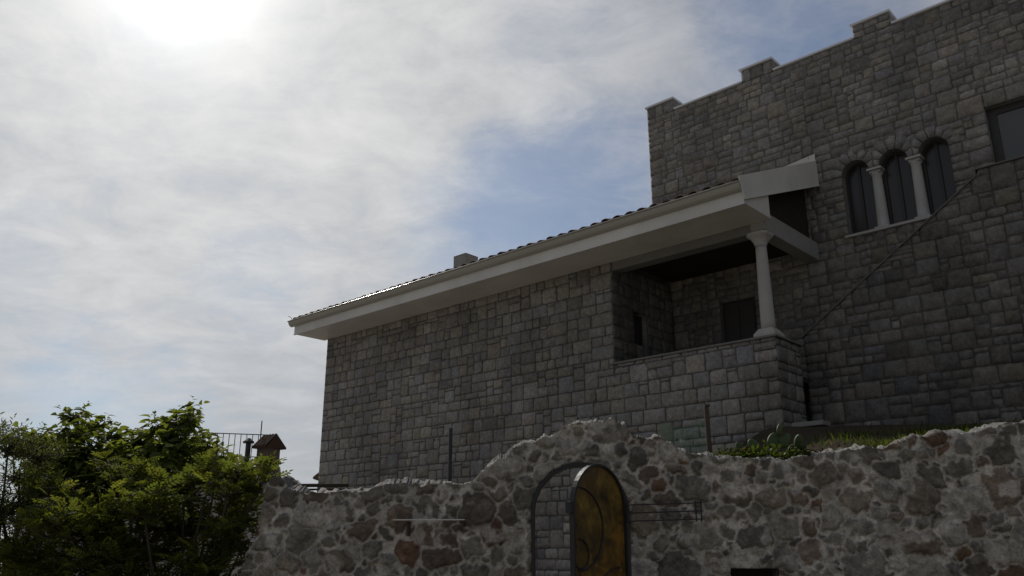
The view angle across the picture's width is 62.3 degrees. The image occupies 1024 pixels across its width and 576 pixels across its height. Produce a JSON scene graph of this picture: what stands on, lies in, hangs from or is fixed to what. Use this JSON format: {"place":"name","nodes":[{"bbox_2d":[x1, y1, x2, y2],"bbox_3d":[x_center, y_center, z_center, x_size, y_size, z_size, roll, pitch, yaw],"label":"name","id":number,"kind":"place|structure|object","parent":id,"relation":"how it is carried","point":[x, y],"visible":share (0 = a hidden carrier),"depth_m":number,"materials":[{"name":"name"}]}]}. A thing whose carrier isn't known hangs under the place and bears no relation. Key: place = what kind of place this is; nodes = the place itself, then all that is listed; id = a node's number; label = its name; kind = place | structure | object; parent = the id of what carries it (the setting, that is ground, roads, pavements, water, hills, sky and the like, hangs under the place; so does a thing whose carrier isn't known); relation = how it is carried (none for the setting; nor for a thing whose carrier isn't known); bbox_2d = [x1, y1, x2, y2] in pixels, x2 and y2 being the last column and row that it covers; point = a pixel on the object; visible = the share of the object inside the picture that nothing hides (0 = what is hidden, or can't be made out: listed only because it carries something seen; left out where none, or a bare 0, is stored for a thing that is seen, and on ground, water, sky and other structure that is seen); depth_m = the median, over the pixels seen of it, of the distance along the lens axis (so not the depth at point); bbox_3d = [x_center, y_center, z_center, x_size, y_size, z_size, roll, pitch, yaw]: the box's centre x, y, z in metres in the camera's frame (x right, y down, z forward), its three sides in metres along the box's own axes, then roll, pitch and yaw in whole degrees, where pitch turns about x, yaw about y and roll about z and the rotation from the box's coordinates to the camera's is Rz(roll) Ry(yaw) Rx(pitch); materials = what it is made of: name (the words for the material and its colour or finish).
{"place":"outdoors","nodes":[
{"label":"outdoors","id":0,"kind":"place"},
{"bbox_2d":[13,421,285,575],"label":"neighbour house","id":1,"kind":"structure","parent":0,"point":[266,444],"depth_m":26.15,"materials":[{"name":"grey paint"}]},
{"bbox_2d":[0,0,943,539],"label":"sky","id":2,"kind":"structure","parent":0,"point":[181,181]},
{"bbox_2d":[731,423,988,575],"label":"garden bank","id":3,"kind":"structure","parent":0,"point":[804,432],"depth_m":11.60,"materials":[{"name":"green plant"}]},
{"bbox_2d":[658,421,706,453],"bbox_3d":[1.829,1.691,9.057,0.500,0.560,0.059,-1,-17,5],"label":"garden netting","id":4,"kind":"object","parent":3,"relation":"on","point":[685,436],"visible":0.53,"depth_m":9.09,"materials":[{"name":"green plastic"}]},
{"bbox_2d":[703,404,711,452],"bbox_3d":[2.104,1.646,9.046,0.068,0.800,0.060,-1,-17,5],"label":"rusty post","id":5,"kind":"object","parent":3,"relation":"on","point":[707,428],"visible":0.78,"depth_m":9.07,"materials":[{"name":"metal"}]},
{"bbox_2d":[710,447,754,457],"bbox_3d":[2.153,1.717,8.543,0.607,0.247,0.346,0,-17,0],"label":"leafy plant","id":6,"kind":"object","parent":3,"relation":"on","point":[726,450],"visible":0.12,"depth_m":8.52,"materials":[{"name":"green plant"}]},
{"bbox_2d":[714,439,810,458],"bbox_3d":[2.506,1.702,8.533,1.067,0.347,0.530,0,-17,0],"label":"leafy plant","id":7,"kind":"object","parent":3,"relation":"on","point":[760,453],"visible":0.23,"depth_m":8.47,"materials":[{"name":"green plant"}]},
{"bbox_2d":[736,423,815,456],"bbox_3d":[2.709,1.631,8.743,0.787,0.473,0.195,-1,-17,5],"label":"prickly pear","id":8,"kind":"object","parent":3,"relation":"on","point":[783,441],"visible":0.42,"depth_m":8.75,"materials":[{"name":"green plant"}]},
{"bbox_2d":[775,444,820,459],"bbox_3d":[2.909,1.679,8.475,0.869,0.268,0.348,0,-17,0],"label":"leafy plant","id":9,"kind":"object","parent":3,"relation":"on","point":[804,452],"visible":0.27,"depth_m":8.46,"materials":[{"name":"green plant"}]},
{"bbox_2d":[792,420,830,426],"bbox_3d":[5.142,2.571,14.491,0.560,0.540,0.320,-15,-23,40],"label":"stone bench","id":10,"kind":"object","parent":3,"relation":"on","point":[820,423],"visible":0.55,"depth_m":14.42,"materials":[{"name":"grey stone"}]},
{"bbox_2d":[802,443,850,453],"bbox_3d":[3.154,1.691,8.530,0.785,0.236,0.390,0,-17,0],"label":"reddish plant","id":11,"kind":"object","parent":3,"relation":"on","point":[821,448],"visible":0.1,"depth_m":8.51,"materials":[{"name":"green plant"}]},
{"bbox_2d":[833,441,887,450],"bbox_3d":[3.513,1.636,8.480,0.701,0.218,0.363,0,-17,0],"label":"reddish plant","id":12,"kind":"object","parent":3,"relation":"on","point":[861,445],"visible":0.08,"depth_m":8.46,"materials":[{"name":"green plant"}]},
{"bbox_2d":[762,416,1023,446],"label":"grass","id":13,"kind":"structure","parent":3,"relation":"on","point":[910,431],"depth_m":10.41,"materials":[{"name":"green plant"}]},
{"label":"ground","id":14,"kind":"structure","parent":0,"visible":0},
{"bbox_2d":[0,412,92,575],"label":"olive tree","id":15,"kind":"object","parent":14,"relation":"on","point":[8,508],"visible":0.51,"depth_m":9.34,"materials":[{"name":"green plant"}]},
{"bbox_2d":[0,395,238,567],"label":"broadleaf tree","id":16,"kind":"object","parent":14,"relation":"on","point":[168,443],"visible":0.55,"depth_m":10.59,"materials":[{"name":"green plant"}]},
{"bbox_2d":[0,443,292,575],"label":"feathery tree","id":17,"kind":"object","parent":14,"relation":"on","point":[85,523],"visible":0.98,"depth_m":8.78,"materials":[{"name":"green plant"}]},
{"bbox_2d":[226,483,347,575],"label":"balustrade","id":18,"kind":"object","parent":14,"relation":"on","point":[339,485],"visible":0.12,"depth_m":21.30,"materials":[{"name":"stone"}]},
{"bbox_2d":[313,472,318,480],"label":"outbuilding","id":19,"kind":"structure","parent":14,"relation":"on","point":[316,477],"depth_m":26.94,"materials":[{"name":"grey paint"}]},
{"bbox_2d":[448,428,452,480],"bbox_3d":[-0.692,3.008,9.118,0.041,2.980,0.041,-7,-19,21],"label":"metal post","id":20,"kind":"object","parent":14,"relation":"on","point":[450,455],"visible":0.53,"depth_m":9.46,"materials":[{"name":"black metal"}]},
{"bbox_2d":[287,154,819,575],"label":"house","id":21,"kind":"structure","parent":14,"relation":"on","point":[489,358],"depth_m":19.26,"materials":[{"name":"stone"}]},
{"bbox_2d":[634,315,642,345],"bbox_3d":[2.798,0.981,19.291,0.050,0.750,0.525,-15,-23,40],"label":"window","id":22,"kind":"structure","parent":21,"relation":"in","point":[637,320],"depth_m":19.40,"materials":[{"name":"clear glass"}]},
{"bbox_2d":[239,417,1023,575],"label":"boundary wall","id":23,"kind":"structure","parent":14,"relation":"on","point":[936,502],"depth_m":8.13,"materials":[{"name":"grey stone"}]},
{"bbox_2d":[393,519,465,535],"bbox_3d":[-0.800,2.335,8.251,0.700,0.156,0.170,-1,-17,5],"label":"shelf","id":24,"kind":"object","parent":23,"relation":"attached to","point":[408,528],"depth_m":8.22,"materials":[{"name":"paint"}]},
{"bbox_2d":[531,462,631,575],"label":"gate","id":25,"kind":"structure","parent":23,"relation":"attached to","point":[596,510],"depth_m":7.84,"materials":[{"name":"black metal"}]},
{"bbox_2d":[625,501,702,522],"bbox_3d":[1.453,2.153,8.141,0.727,0.204,0.136,-1,-17,5],"label":"wire rack","id":26,"kind":"object","parent":23,"relation":"attached to","point":[695,511],"visible":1,"depth_m":8.08,"materials":[{"name":"black metal"}]},
{"bbox_2d":[645,0,1023,420],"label":"tower","id":27,"kind":"structure","parent":14,"relation":"on","point":[901,128],"depth_m":18.18,"materials":[{"name":"stone"}]},
{"bbox_2d":[723,299,756,342],"bbox_3d":[5.230,1.330,19.101,0.880,2.120,0.080,-15,-23,40],"label":"door","id":28,"kind":"structure","parent":27,"relation":"in","point":[740,321],"depth_m":19.27,"materials":[{"name":"metal"}]},
{"bbox_2d":[846,163,877,233],"bbox_3d":[7.477,-1.900,18.072,0.620,1.664,0.070,-15,-23,40],"label":"arched window","id":29,"kind":"structure","parent":27,"relation":"in","point":[859,183],"depth_m":18.09,"materials":[{"name":"black glass"}]},
{"bbox_2d":[882,152,917,224],"bbox_3d":[8.059,-2.060,17.557,0.620,1.664,0.070,-15,-23,40],"label":"arched window","id":30,"kind":"structure","parent":27,"relation":"in","point":[897,175],"depth_m":17.58,"materials":[{"name":"black glass"}]},
{"bbox_2d":[922,140,955,214],"bbox_3d":[8.639,-2.219,17.048,0.620,1.664,0.070,-15,-23,40],"label":"arched window","id":31,"kind":"structure","parent":27,"relation":"in","point":[937,168],"depth_m":17.10,"materials":[{"name":"black glass"}]},
{"bbox_2d":[986,99,1023,162],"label":"window","id":32,"kind":"structure","parent":27,"relation":"in","point":[1005,122],"depth_m":16.30,"materials":[{"name":"grey glass"}]},
{"bbox_2d":[801,155,1023,425],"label":"stairway","id":33,"kind":"object","parent":14,"relation":"on","point":[924,321],"visible":0.59,"depth_m":14.97,"materials":[{"name":"stone"}]}
]}

